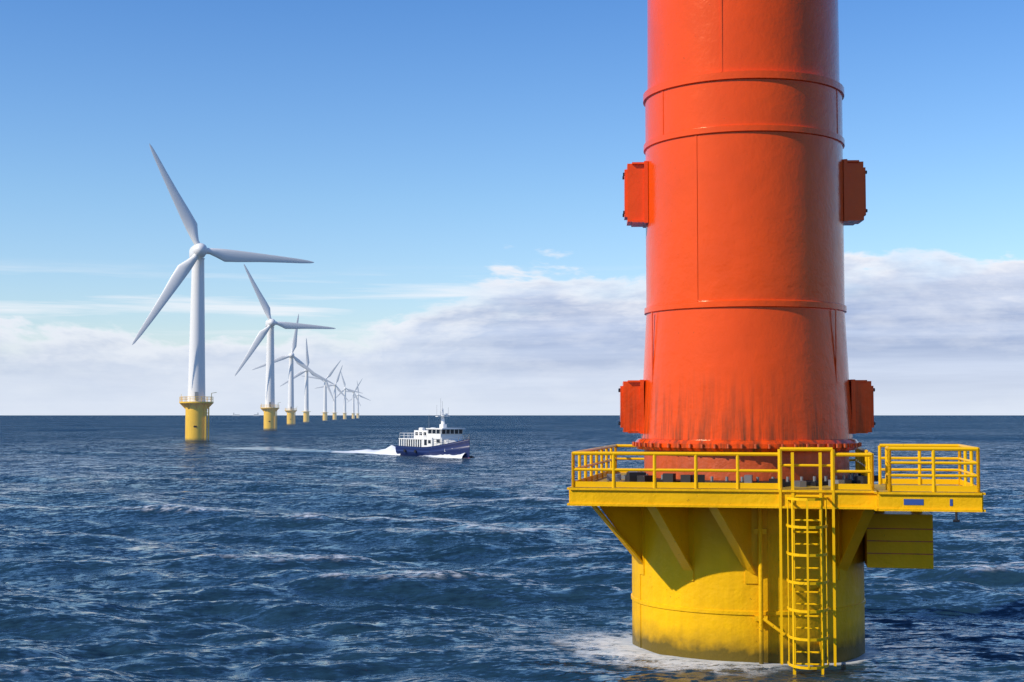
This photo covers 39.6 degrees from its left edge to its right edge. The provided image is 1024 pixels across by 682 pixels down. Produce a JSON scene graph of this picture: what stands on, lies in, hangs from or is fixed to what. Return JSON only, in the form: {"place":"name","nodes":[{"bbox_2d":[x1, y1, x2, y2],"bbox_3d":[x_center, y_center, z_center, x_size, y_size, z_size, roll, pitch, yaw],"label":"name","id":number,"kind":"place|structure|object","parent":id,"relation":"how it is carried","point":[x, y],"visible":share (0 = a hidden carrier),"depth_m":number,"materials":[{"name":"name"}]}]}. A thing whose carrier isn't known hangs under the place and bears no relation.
{"place":"outdoors","nodes":[
{"label":"outdoors","id":0,"kind":"place"},
{"bbox_2d":[0,415,1023,681],"bbox_3d":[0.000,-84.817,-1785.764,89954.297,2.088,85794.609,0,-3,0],"label":"sea","id":1,"kind":"structure","parent":0,"point":[146,549],"depth_m":75.76,"materials":[{"name":"liquid"}]},
{"bbox_2d":[132,144,313,440],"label":"turbine","id":2,"kind":"object","parent":1,"relation":"in","point":[196,405],"visible":0.99,"depth_m":427.99,"materials":[{"name":"metal"}]},
{"bbox_2d":[235,265,335,429],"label":"turbine","id":3,"kind":"object","parent":1,"relation":"in","point":[269,410],"visible":0.99,"depth_m":764.63,"materials":[{"name":"metal"}]},
{"bbox_2d":[252,314,323,424],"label":"turbine","id":4,"kind":"object","parent":1,"relation":"in","point":[291,415],"visible":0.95,"depth_m":1179.30,"materials":[{"name":"metal"}]},
{"bbox_2d":[281,338,334,421],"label":"turbine","id":5,"kind":"object","parent":1,"relation":"in","point":[306,411],"visible":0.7,"depth_m":1555.85,"materials":[{"name":"white metal"}]},
{"bbox_2d":[303,360,340,420],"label":"turbine","id":6,"kind":"object","parent":1,"relation":"in","point":[326,386],"visible":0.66,"depth_m":1981.29,"materials":[{"name":"white metal"}]},
{"bbox_2d":[317,365,347,419],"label":"turbine","id":7,"kind":"object","parent":1,"relation":"in","point":[334,405],"visible":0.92,"depth_m":2334.05,"materials":[{"name":"white metal"}]},
{"bbox_2d":[218,445,474,457],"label":"boat wake","id":8,"kind":"object","parent":1,"relation":"on","point":[390,450],"visible":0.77,"depth_m":292.71,"materials":[{"name":"white liquid"}]},
{"bbox_2d":[336,373,360,418],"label":"turbine","id":9,"kind":"object","parent":1,"relation":"in","point":[344,409],"visible":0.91,"depth_m":2658.48,"materials":[{"name":"white metal"}]},
{"bbox_2d":[343,378,362,418],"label":"turbine","id":10,"kind":"object","parent":1,"relation":"in","point":[353,411],"visible":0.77,"depth_m":3045.84,"materials":[{"name":"white metal"}]},
{"bbox_2d":[348,382,370,417],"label":"turbine","id":11,"kind":"object","parent":1,"relation":"in","point":[357,413],"visible":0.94,"depth_m":3465.42,"materials":[{"name":"white metal"}]},
{"bbox_2d":[395,408,469,457],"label":"crew boat","id":12,"kind":"object","parent":1,"relation":"on","point":[442,439],"visible":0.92,"depth_m":268.60,"materials":[{"name":"white"}]},
{"bbox_2d":[567,0,985,674],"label":"tower","id":13,"kind":"structure","parent":1,"relation":"in","point":[751,514],"depth_m":46.94,"materials":[{"name":"metal"}]},
{"bbox_2d":[0,0,1023,414],"label":"sky","id":14,"kind":"structure","parent":0,"point":[449,173],"materials":[{"name":"blue"}]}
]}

